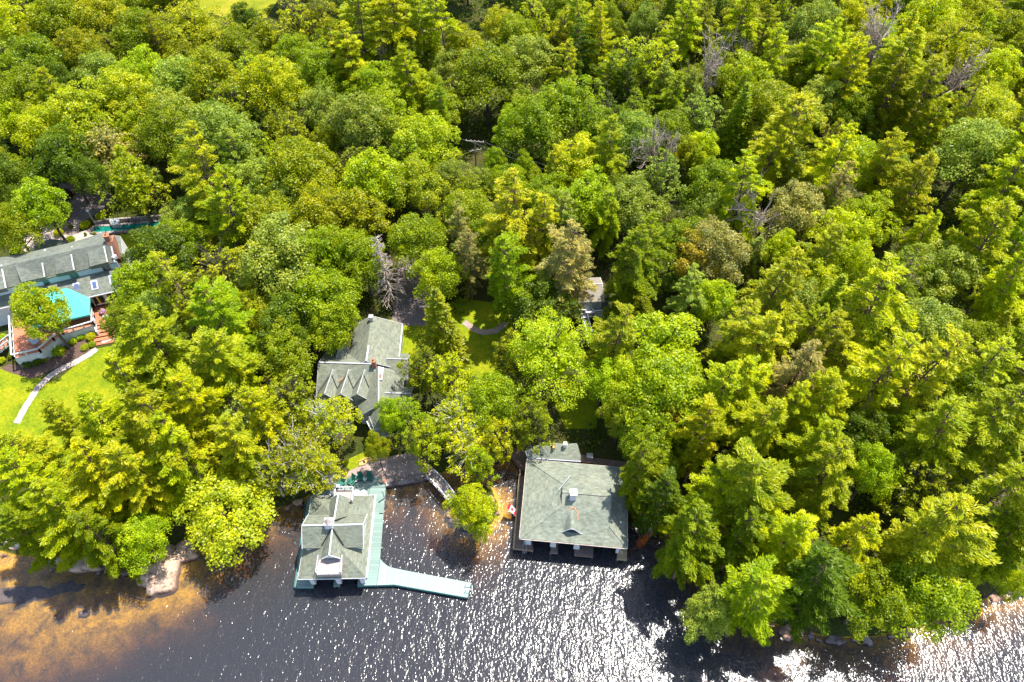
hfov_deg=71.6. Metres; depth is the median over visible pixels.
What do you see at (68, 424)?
pine tree
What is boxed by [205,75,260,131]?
broadleaf tree
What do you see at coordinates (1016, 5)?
pine tree
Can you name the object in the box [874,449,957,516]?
broadleaf tree
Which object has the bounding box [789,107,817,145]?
broadleaf tree
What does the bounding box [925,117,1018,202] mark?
broadleaf tree
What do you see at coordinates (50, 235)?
terrace
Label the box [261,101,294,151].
cedar tree
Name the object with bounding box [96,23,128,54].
broadleaf tree
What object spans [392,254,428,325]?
driveway
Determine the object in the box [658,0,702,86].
pine tree
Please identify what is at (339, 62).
pine tree
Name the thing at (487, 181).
broadleaf tree
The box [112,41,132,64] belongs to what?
pine tree
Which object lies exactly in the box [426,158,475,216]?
broadleaf tree
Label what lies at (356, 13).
broadleaf tree
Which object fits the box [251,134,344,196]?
broadleaf tree
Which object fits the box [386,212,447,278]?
broadleaf tree
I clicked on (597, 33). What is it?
broadleaf tree
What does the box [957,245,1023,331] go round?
pine tree
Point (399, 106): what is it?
broadleaf tree
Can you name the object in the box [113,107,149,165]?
broadleaf tree
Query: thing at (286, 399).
broadleaf tree
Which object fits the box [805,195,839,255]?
pine tree
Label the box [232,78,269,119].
broadleaf tree
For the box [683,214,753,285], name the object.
broadleaf tree
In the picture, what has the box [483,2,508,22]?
broadleaf tree
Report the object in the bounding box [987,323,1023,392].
pine tree
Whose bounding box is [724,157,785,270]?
dead tree
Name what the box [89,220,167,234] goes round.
swimming pool
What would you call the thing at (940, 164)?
broadleaf tree
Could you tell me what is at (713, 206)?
broadleaf tree
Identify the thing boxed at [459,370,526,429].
broadleaf tree
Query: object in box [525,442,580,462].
shed
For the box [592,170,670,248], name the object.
broadleaf tree
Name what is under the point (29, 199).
broadleaf tree
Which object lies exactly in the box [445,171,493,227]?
broadleaf tree
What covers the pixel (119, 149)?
pine tree
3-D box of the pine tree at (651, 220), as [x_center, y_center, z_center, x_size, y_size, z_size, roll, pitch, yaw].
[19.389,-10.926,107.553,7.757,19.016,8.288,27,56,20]
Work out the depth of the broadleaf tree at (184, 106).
126.46 m
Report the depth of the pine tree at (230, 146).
117.94 m
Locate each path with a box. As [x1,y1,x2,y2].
[13,347,97,422]
[462,318,514,334]
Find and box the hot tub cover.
[109,218,121,227]
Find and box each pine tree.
[0,146,15,201]
[0,426,77,495]
[0,445,74,533]
[0,500,64,574]
[17,476,119,580]
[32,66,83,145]
[37,396,102,458]
[61,436,165,546]
[64,508,156,583]
[74,391,150,472]
[99,439,177,519]
[101,345,193,426]
[106,302,199,408]
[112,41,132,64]
[112,144,146,172]
[113,379,222,521]
[139,409,211,515]
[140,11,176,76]
[147,249,212,338]
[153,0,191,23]
[161,362,246,460]
[167,120,228,245]
[183,326,269,408]
[185,275,267,375]
[193,162,256,261]
[201,132,244,215]
[207,411,270,495]
[209,336,267,418]
[218,124,258,193]
[232,385,301,449]
[260,366,287,407]
[321,17,347,96]
[326,20,371,102]
[330,0,386,96]
[366,0,420,80]
[386,43,431,127]
[404,0,443,71]
[418,0,465,81]
[423,82,453,154]
[445,199,474,260]
[448,228,486,299]
[450,238,472,293]
[470,167,541,281]
[485,230,539,331]
[497,82,514,127]
[502,0,514,20]
[522,192,564,281]
[528,219,597,323]
[540,38,577,103]
[542,190,577,276]
[545,143,574,186]
[564,0,599,81]
[564,238,596,310]
[565,16,598,98]
[577,300,635,381]
[579,0,616,86]
[582,188,620,266]
[584,113,626,197]
[593,49,620,106]
[601,223,658,321]
[610,56,639,113]
[611,211,672,314]
[616,439,669,526]
[631,466,686,542]
[644,59,675,115]
[646,71,683,151]
[651,496,724,591]
[657,455,742,538]
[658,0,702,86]
[663,262,707,329]
[666,392,732,481]
[669,360,741,445]
[672,0,716,73]
[673,47,697,90]
[678,67,704,131]
[679,0,700,16]
[681,143,708,197]
[701,299,763,387]
[701,436,795,539]
[708,309,791,387]
[709,505,777,574]
[711,0,764,85]
[714,395,790,459]
[714,552,796,647]
[717,148,773,244]
[722,246,811,363]
[725,69,754,138]
[725,354,775,426]
[736,124,794,206]
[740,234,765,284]
[744,3,780,67]
[746,88,827,205]
[746,504,819,576]
[750,21,790,119]
[755,338,828,427]
[761,379,819,455]
[763,0,782,27]
[764,311,798,386]
[769,148,809,227]
[769,412,844,495]
[775,122,860,220]
[775,539,864,644]
[777,302,830,362]
[779,432,859,532]
[788,17,843,100]
[788,272,847,359]
[789,0,802,12]
[790,221,847,276]
[799,366,858,444]
[802,160,859,241]
[803,309,861,388]
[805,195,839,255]
[817,41,862,127]
[817,325,922,432]
[817,512,882,584]
[820,31,875,134]
[820,251,919,382]
[821,158,845,191]
[825,0,848,7]
[829,26,859,74]
[841,0,865,20]
[846,424,889,466]
[851,56,914,144]
[854,127,914,215]
[854,242,934,331]
[861,0,896,47]
[861,22,930,111]
[862,48,891,89]
[862,322,973,422]
[864,489,1002,620]
[874,150,940,246]
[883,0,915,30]
[887,53,953,146]
[889,395,982,503]
[894,209,944,263]
[895,91,953,174]
[901,286,929,329]
[915,75,986,153]
[917,195,1022,304]
[921,458,1023,553]
[926,380,1023,490]
[928,141,1023,250]
[935,334,1023,405]
[942,169,982,222]
[945,506,1000,570]
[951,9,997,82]
[954,209,1013,269]
[956,0,985,13]
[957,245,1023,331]
[957,509,1023,586]
[964,123,1023,199]
[965,148,1023,228]
[967,0,1009,30]
[983,212,1023,287]
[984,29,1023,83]
[984,418,1023,486]
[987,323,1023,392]
[1001,111,1023,151]
[1003,0,1023,49]
[1007,197,1023,234]
[1008,78,1023,101]
[1010,299,1023,331]
[1011,41,1023,102]
[1012,199,1023,224]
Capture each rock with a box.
[122,570,127,576]
[284,504,291,511]
[445,511,451,519]
[807,631,814,640]
[861,635,872,647]
[900,628,914,638]
[989,594,1000,604]
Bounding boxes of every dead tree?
[370,234,407,307]
[374,33,401,72]
[626,113,683,190]
[680,24,732,118]
[716,25,755,67]
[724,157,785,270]
[857,0,905,87]
[928,40,993,98]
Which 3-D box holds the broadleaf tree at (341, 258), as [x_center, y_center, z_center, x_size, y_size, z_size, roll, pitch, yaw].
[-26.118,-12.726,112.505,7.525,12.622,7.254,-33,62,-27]
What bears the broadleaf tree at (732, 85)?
on the ground at (564, 614)
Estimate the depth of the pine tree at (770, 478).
79.22 m
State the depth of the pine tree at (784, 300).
96.45 m
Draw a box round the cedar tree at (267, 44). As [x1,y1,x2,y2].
[246,5,283,61]
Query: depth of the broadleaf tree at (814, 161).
121.32 m
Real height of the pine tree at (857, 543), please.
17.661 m
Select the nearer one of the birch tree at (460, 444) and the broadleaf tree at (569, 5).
the birch tree at (460, 444)
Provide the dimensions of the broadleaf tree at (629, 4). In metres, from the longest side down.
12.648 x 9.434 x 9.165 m
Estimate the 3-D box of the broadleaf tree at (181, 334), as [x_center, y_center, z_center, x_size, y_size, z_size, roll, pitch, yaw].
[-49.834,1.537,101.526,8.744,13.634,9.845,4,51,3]
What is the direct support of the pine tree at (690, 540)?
on the ground at (564, 614)
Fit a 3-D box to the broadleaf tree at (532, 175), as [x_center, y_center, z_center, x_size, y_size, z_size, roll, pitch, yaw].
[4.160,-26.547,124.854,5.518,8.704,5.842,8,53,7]
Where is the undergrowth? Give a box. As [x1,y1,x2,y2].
[0,0,1023,628]
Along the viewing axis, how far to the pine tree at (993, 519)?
79.84 m
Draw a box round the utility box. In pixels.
[587,453,592,459]
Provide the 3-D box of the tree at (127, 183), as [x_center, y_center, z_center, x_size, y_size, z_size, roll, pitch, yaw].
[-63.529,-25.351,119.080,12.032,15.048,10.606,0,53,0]
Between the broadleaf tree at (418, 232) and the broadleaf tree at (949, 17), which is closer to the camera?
the broadleaf tree at (418, 232)
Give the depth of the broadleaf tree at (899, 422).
91.10 m
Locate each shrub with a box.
[0,333,6,340]
[20,361,32,368]
[31,358,43,366]
[51,345,65,356]
[53,228,64,236]
[66,235,75,242]
[68,338,77,344]
[76,335,84,339]
[79,220,90,228]
[80,343,88,350]
[84,331,95,341]
[88,341,96,348]
[95,212,107,219]
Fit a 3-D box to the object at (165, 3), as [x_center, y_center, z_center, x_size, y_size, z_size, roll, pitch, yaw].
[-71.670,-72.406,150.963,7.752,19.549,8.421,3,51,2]
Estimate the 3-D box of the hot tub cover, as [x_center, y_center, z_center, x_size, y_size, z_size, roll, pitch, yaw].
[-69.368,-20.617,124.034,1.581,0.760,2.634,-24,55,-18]
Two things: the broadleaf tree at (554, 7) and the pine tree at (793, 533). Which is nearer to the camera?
the pine tree at (793, 533)
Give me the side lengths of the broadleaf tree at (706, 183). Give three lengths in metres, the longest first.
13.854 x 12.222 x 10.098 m
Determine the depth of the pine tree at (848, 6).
157.18 m
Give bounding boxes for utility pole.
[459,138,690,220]
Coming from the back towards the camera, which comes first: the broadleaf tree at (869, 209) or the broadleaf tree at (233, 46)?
the broadleaf tree at (233, 46)
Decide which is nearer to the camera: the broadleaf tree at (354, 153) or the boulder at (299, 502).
the boulder at (299, 502)
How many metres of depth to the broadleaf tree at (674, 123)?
124.66 m
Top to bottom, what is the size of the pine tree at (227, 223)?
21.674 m
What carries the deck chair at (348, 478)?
on the dock at (381, 573)
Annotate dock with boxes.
[294,477,471,605]
[505,446,629,568]
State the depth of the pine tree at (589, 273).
105.86 m
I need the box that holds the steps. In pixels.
[91,304,114,345]
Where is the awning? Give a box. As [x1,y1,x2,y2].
[31,288,95,335]
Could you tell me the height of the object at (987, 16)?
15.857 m
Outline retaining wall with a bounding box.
[94,215,161,224]
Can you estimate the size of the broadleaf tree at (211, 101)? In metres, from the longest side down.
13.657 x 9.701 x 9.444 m
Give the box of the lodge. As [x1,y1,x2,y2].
[0,233,135,325]
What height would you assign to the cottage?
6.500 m
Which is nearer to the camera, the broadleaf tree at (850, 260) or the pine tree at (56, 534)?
the pine tree at (56, 534)
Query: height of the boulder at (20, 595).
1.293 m
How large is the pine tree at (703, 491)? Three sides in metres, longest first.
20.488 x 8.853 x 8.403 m
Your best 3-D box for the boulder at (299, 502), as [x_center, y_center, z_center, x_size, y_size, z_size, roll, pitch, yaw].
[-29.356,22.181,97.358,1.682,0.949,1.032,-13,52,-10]
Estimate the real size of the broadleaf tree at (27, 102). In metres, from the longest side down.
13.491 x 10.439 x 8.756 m
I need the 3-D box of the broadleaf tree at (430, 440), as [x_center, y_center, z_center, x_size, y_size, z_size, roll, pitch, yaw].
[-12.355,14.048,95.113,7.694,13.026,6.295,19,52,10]
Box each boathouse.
[298,484,375,584]
[519,458,627,553]
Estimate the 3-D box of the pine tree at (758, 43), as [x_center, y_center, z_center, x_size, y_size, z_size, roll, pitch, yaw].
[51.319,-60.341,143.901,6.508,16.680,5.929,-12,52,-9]
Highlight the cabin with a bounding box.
[575,277,609,343]
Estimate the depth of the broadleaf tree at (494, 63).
130.85 m
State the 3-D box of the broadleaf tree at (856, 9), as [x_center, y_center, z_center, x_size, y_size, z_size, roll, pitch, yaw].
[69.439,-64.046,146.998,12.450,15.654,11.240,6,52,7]
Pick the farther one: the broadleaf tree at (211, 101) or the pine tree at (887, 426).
the broadleaf tree at (211, 101)
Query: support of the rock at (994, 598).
on the ground at (564, 614)
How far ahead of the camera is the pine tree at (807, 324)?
97.96 m
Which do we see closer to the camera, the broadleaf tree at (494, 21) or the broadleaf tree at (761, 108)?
the broadleaf tree at (761, 108)
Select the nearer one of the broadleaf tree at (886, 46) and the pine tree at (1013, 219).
the pine tree at (1013, 219)
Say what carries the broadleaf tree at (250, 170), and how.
on the ground at (564, 614)
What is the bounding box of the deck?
[0,306,97,366]
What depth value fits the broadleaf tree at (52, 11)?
142.00 m
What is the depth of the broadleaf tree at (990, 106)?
124.15 m
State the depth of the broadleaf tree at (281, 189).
113.42 m
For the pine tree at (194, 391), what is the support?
on the ground at (564, 614)
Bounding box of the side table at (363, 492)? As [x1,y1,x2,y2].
[360,490,366,494]
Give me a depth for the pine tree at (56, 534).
81.13 m
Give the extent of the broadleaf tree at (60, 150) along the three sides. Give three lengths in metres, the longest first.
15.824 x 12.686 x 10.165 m
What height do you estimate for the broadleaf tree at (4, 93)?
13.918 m
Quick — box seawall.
[385,474,428,488]
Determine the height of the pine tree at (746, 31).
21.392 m
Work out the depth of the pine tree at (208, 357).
89.87 m
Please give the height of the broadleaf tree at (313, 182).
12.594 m
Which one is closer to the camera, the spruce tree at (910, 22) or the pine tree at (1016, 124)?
the pine tree at (1016, 124)
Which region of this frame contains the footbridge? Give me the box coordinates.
[427,469,454,499]
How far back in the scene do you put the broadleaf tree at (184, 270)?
106.66 m
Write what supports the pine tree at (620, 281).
on the ground at (564, 614)
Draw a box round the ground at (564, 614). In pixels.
[0,0,1023,681]
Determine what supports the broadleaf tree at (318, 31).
on the ground at (564, 614)
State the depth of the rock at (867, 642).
85.74 m
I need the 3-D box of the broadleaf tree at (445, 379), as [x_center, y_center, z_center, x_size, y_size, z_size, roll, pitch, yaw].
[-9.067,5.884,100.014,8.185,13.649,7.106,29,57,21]
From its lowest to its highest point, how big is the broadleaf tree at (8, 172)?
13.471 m
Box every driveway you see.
[53,180,112,234]
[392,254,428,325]
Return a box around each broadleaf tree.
[0,0,54,48]
[0,32,74,86]
[0,37,20,80]
[0,62,54,127]
[0,84,23,133]
[0,97,42,157]
[0,136,9,155]
[0,152,36,208]
[0,201,45,254]
[2,69,44,97]
[5,0,33,25]
[6,153,36,175]
[6,175,72,243]
[8,281,72,348]
[10,105,86,175]
[15,19,57,76]
[22,92,60,138]
[23,0,102,48]
[23,121,102,204]
[43,77,119,162]
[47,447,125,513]
[48,62,83,101]
[49,25,105,73]
[54,49,80,82]
[58,27,91,59]
[65,0,88,27]
[68,156,117,212]
[71,50,126,116]
[73,0,133,41]
[77,44,124,75]
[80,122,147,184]
[92,60,156,112]
[92,67,159,130]
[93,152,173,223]
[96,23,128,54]
[97,32,133,61]
[99,294,136,345]
[104,259,172,313]
[109,6,173,61]
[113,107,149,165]
[113,510,173,576]
[119,0,175,20]
[120,43,171,112]
[121,225,198,293]
[130,101,191,176]
[131,311,195,365]
[132,288,193,337]
[135,163,164,202]
[142,54,216,112]
[143,0,239,63]
[150,86,202,127]
[153,218,215,275]
[158,195,212,257]
[162,44,183,62]
[166,136,218,181]
[168,263,207,306]
[169,37,217,97]
[169,463,278,570]
[171,0,203,10]
[171,126,200,159]
[173,100,263,158]
[181,40,245,113]
[185,178,213,208]
[187,224,275,312]
[194,98,238,140]
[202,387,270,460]
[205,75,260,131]
[218,23,261,70]
[227,1,265,39]
[227,154,280,200]
[229,288,272,337]
[231,210,325,300]
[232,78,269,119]
[233,190,308,264]
[234,49,264,111]
[237,50,303,116]
[247,109,269,139]
[248,129,278,179]
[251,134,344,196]
[252,289,312,358]
[255,176,309,227]
[256,315,317,389]
[259,65,318,122]
[261,369,322,436]
[271,0,324,48]
[271,32,317,72]
[273,98,316,156]
[278,224,355,294]
[284,267,363,345]
[288,184,361,256]
[290,0,318,14]
[291,84,339,141]
[293,0,343,41]
[293,38,346,114]
[296,170,337,214]
[303,24,340,67]
[307,302,362,355]
[308,121,343,174]
[315,185,394,239]
[317,101,365,157]
[319,90,397,158]
[323,227,367,277]
[326,0,358,25]
[330,228,386,298]
[334,146,412,232]
[335,140,381,196]
[336,0,380,23]
[337,60,403,109]
[359,32,376,63]
[365,82,417,141]
[365,429,393,469]
[367,10,384,29]
[374,111,408,162]
[374,396,412,439]
[381,133,430,203]
[382,36,427,83]
[382,69,401,88]
[384,109,463,188]
[385,153,450,218]
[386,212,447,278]
[392,417,446,472]
[396,339,443,399]
[396,388,437,447]
[410,246,471,307]
[415,68,433,86]
[419,84,463,146]
[419,351,478,401]
[421,68,449,108]
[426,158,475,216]
[428,47,465,91]
[436,188,497,239]
[441,19,485,74]
[442,482,499,536]
[443,71,478,130]
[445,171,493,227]
[451,41,525,125]
[458,219,495,257]
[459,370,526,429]
[462,441,499,486]
[468,515,489,546]
[470,167,499,203]
[473,416,524,463]
[479,0,513,7]
[479,4,514,45]
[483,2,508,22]
[483,146,507,178]
[489,12,539,50]
[489,162,528,214]
[489,323,524,379]
[491,103,525,149]
[497,94,557,157]
[498,33,560,97]
[498,84,539,144]
[498,139,521,166]
[504,306,598,411]
[510,269,582,332]
[510,390,560,454]
[512,184,531,215]
[513,148,540,180]
[514,0,551,43]
[524,166,544,187]
[526,171,573,211]
[527,184,591,255]
[528,129,568,165]
[533,29,549,52]
[534,74,606,143]
[544,0,579,24]
[544,131,616,206]
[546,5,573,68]
[548,163,625,234]
[549,3,581,42]
[563,98,619,152]
[566,0,591,22]
[571,353,622,411]
[581,17,612,53]
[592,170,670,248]
[593,87,632,146]
[594,0,622,31]
[595,392,643,443]
[596,171,622,195]
[597,34,667,100]
[598,354,656,412]
[601,17,630,58]
[609,109,665,175]
[611,172,651,213]
[612,310,704,387]
[613,348,719,436]
[615,401,660,459]
[616,0,628,22]
[617,87,657,152]
[619,289,655,322]
[620,411,691,473]
[622,0,663,33]
[626,0,663,45]
[628,34,690,115]
[639,109,696,153]
[640,148,687,213]
[646,195,673,227]
[648,14,683,56]
[649,20,664,42]
[652,215,711,276]
[658,263,688,299]
[661,392,699,441]
[663,133,703,184]
[667,227,721,291]
[673,0,704,27]
[674,62,713,95]
[674,84,725,140]
[679,4,719,56]
[679,128,719,181]
[679,155,747,214]
[679,582,731,644]
[682,278,738,335]
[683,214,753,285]
[689,189,733,221]
[694,208,726,239]
[700,46,736,103]
[708,0,733,25]
[716,49,774,113]
[721,0,763,36]
[722,78,798,150]
[733,0,771,11]
[759,274,823,333]
[760,178,831,249]
[761,227,798,267]
[768,0,797,36]
[777,0,847,55]
[778,38,828,91]
[780,257,837,319]
[781,358,802,389]
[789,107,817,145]
[802,205,882,262]
[803,74,848,145]
[804,150,829,188]
[816,115,857,150]
[816,134,886,190]
[822,31,865,74]
[823,403,889,458]
[829,81,887,135]
[830,0,882,47]
[830,240,876,291]
[837,189,904,246]
[838,251,871,284]
[840,556,912,643]
[845,441,905,502]
[853,130,883,156]
[862,17,897,77]
[866,140,910,187]
[872,550,981,646]
[873,296,972,365]
[874,395,924,450]
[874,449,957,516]
[887,30,918,67]
[892,164,938,221]
[895,0,962,45]
[907,238,983,309]
[911,13,991,100]
[916,363,993,420]
[924,3,960,56]
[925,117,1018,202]
[927,147,958,182]
[942,319,1010,377]
[944,541,1002,586]
[949,85,1022,157]
[950,68,1023,128]
[953,0,1004,38]
[961,29,1012,95]
[966,44,1023,91]
[972,264,1023,311]
[976,8,1023,55]
[982,561,1023,603]
[998,103,1023,134]
[1004,329,1023,390]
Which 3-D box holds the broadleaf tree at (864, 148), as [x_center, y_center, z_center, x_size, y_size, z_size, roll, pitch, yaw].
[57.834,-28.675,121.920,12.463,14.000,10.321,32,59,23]
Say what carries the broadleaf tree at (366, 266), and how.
on the ground at (564, 614)
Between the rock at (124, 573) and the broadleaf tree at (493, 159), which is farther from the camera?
the broadleaf tree at (493, 159)
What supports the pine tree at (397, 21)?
on the ground at (564, 614)
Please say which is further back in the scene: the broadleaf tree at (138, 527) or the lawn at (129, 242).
the lawn at (129, 242)
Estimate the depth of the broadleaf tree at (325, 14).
145.15 m
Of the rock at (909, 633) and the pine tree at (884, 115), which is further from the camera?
the pine tree at (884, 115)
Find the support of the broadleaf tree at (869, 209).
on the ground at (564, 614)
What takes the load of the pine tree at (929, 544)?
on the ground at (564, 614)
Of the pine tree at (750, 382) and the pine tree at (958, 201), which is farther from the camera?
the pine tree at (958, 201)
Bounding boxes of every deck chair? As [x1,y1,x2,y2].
[336,478,346,485]
[347,473,355,483]
[347,476,356,487]
[356,471,362,481]
[365,471,372,480]
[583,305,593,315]
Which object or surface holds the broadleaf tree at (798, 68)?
on the ground at (564, 614)
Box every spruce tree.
[390,0,407,28]
[405,0,428,47]
[416,286,470,376]
[510,0,543,17]
[511,0,543,43]
[586,0,597,23]
[597,0,621,9]
[648,0,679,46]
[711,82,752,165]
[777,25,814,95]
[789,0,818,29]
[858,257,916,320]
[873,6,919,65]
[879,83,912,130]
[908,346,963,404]
[910,508,964,539]
[912,79,932,113]
[976,308,1013,360]
[985,291,1023,329]
[1009,88,1023,139]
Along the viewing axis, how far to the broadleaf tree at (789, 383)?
100.83 m
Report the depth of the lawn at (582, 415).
105.04 m
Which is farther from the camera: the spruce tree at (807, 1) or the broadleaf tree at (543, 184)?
the spruce tree at (807, 1)
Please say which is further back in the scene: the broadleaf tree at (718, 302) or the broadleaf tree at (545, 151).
the broadleaf tree at (545, 151)
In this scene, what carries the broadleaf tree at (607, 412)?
on the ground at (564, 614)
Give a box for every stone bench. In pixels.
[358,459,365,465]
[363,457,374,463]
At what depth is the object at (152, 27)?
138.72 m
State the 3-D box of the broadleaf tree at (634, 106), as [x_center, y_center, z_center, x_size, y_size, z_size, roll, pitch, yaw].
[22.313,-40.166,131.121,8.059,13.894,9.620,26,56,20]
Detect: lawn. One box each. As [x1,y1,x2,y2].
[0,346,143,479]
[120,234,163,257]
[342,452,372,469]
[389,298,521,389]
[464,368,481,411]
[555,375,597,428]
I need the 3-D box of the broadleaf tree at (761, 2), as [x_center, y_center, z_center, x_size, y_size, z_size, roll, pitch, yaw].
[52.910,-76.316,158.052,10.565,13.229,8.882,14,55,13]
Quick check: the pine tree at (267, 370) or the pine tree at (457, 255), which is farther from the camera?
the pine tree at (457, 255)
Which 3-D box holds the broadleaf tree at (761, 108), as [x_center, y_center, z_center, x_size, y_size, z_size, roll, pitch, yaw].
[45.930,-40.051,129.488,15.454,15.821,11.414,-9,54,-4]
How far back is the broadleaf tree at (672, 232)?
109.08 m
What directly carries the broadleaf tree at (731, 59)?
on the ground at (564, 614)
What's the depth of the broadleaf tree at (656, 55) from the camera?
132.63 m
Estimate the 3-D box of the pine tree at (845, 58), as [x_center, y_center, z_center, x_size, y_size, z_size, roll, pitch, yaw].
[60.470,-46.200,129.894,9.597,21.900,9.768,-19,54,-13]
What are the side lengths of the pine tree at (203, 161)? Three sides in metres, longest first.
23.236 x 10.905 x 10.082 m
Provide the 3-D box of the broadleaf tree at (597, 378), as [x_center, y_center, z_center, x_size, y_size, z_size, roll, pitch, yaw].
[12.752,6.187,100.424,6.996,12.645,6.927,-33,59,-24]
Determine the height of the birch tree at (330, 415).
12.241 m
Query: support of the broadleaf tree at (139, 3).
on the ground at (564, 614)
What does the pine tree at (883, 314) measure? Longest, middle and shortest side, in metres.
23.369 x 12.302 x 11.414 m
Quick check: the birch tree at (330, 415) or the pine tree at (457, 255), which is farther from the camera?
the pine tree at (457, 255)
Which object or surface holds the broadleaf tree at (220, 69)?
on the ground at (564, 614)
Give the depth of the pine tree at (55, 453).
86.61 m
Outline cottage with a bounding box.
[316,314,413,436]
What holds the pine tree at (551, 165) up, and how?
on the ground at (564, 614)
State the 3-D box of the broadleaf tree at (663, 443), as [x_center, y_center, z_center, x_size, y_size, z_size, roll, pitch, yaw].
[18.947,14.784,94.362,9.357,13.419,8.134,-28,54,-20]
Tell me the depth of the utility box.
100.26 m
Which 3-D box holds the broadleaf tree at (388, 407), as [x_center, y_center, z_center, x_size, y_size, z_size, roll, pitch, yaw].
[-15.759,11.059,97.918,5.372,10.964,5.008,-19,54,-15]
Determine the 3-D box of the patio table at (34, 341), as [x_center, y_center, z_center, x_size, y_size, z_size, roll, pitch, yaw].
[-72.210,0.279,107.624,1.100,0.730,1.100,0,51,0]
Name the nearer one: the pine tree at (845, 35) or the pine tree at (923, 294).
the pine tree at (923, 294)
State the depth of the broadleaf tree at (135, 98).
126.88 m
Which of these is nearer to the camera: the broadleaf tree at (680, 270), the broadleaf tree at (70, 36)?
the broadleaf tree at (680, 270)
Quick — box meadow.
[184,0,277,18]
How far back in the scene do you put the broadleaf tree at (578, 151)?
117.50 m
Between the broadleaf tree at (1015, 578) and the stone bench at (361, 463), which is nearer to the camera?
the broadleaf tree at (1015, 578)
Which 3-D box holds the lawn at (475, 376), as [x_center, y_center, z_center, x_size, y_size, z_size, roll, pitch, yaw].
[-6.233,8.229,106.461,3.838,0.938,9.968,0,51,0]
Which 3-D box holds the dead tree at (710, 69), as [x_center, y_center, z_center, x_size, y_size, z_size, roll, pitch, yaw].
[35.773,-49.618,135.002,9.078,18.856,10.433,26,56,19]
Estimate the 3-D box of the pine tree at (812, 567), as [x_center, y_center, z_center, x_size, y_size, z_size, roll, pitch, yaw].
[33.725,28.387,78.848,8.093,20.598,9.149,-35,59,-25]
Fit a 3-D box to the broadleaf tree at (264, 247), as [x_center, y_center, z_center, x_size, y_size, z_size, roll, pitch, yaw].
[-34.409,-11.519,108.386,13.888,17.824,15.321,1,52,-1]
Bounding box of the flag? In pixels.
[507,503,515,515]
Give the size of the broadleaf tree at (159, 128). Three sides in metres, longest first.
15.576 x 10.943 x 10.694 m
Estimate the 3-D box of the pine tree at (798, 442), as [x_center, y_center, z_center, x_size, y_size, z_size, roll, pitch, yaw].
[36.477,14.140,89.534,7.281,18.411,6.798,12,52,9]
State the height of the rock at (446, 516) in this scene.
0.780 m
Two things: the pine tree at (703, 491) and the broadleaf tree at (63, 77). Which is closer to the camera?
the pine tree at (703, 491)
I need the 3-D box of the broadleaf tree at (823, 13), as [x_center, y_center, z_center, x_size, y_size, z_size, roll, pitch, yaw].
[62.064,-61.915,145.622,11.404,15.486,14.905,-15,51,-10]
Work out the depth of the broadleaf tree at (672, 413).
92.81 m
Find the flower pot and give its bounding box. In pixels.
[98,308,104,314]
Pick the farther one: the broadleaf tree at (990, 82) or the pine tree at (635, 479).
the broadleaf tree at (990, 82)
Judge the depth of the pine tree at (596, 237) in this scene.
112.21 m
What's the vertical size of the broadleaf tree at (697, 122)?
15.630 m
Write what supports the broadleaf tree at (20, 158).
on the ground at (564, 614)
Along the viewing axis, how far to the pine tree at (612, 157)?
116.26 m
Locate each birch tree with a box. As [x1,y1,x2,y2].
[238,441,313,498]
[259,415,334,494]
[289,442,347,494]
[295,394,363,449]
[421,388,484,443]
[437,407,493,482]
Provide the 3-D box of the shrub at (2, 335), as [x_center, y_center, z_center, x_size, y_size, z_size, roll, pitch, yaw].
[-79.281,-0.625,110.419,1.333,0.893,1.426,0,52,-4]
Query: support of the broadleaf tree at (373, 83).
on the ground at (564, 614)
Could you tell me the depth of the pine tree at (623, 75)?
132.31 m
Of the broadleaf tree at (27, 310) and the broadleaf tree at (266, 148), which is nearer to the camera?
the broadleaf tree at (27, 310)
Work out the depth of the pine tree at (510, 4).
159.79 m
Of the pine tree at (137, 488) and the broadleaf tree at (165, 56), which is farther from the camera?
the broadleaf tree at (165, 56)
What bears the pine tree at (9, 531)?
on the ground at (564, 614)
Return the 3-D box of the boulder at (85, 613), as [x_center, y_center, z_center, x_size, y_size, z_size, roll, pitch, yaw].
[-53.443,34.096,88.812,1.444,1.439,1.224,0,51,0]
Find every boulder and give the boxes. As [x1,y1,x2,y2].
[0,586,68,604]
[3,537,19,549]
[48,557,101,573]
[57,581,85,591]
[78,609,90,617]
[136,555,181,596]
[151,539,200,564]
[292,498,304,506]
[449,519,474,534]
[777,624,803,642]
[824,634,845,645]
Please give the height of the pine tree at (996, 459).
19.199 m
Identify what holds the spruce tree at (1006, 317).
on the ground at (564, 614)
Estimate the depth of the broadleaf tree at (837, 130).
125.77 m
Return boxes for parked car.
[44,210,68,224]
[50,187,73,200]
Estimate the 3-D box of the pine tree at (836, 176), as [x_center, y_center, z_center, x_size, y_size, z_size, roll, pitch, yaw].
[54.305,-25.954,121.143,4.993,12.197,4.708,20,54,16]
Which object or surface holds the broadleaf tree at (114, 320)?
on the ground at (564, 614)
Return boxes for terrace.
[22,225,93,251]
[344,453,436,482]
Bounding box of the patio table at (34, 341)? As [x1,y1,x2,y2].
[31,339,38,344]
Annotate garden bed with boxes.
[0,333,100,378]
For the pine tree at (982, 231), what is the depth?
102.08 m
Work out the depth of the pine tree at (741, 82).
127.17 m
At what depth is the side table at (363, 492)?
96.81 m
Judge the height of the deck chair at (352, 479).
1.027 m
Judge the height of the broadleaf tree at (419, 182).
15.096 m
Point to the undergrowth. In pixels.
(612, 260)
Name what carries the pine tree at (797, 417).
on the ground at (564, 614)
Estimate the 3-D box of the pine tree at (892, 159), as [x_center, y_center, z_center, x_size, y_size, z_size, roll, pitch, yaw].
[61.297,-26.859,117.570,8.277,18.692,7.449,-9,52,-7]
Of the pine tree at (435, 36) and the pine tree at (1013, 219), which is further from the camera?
the pine tree at (435, 36)

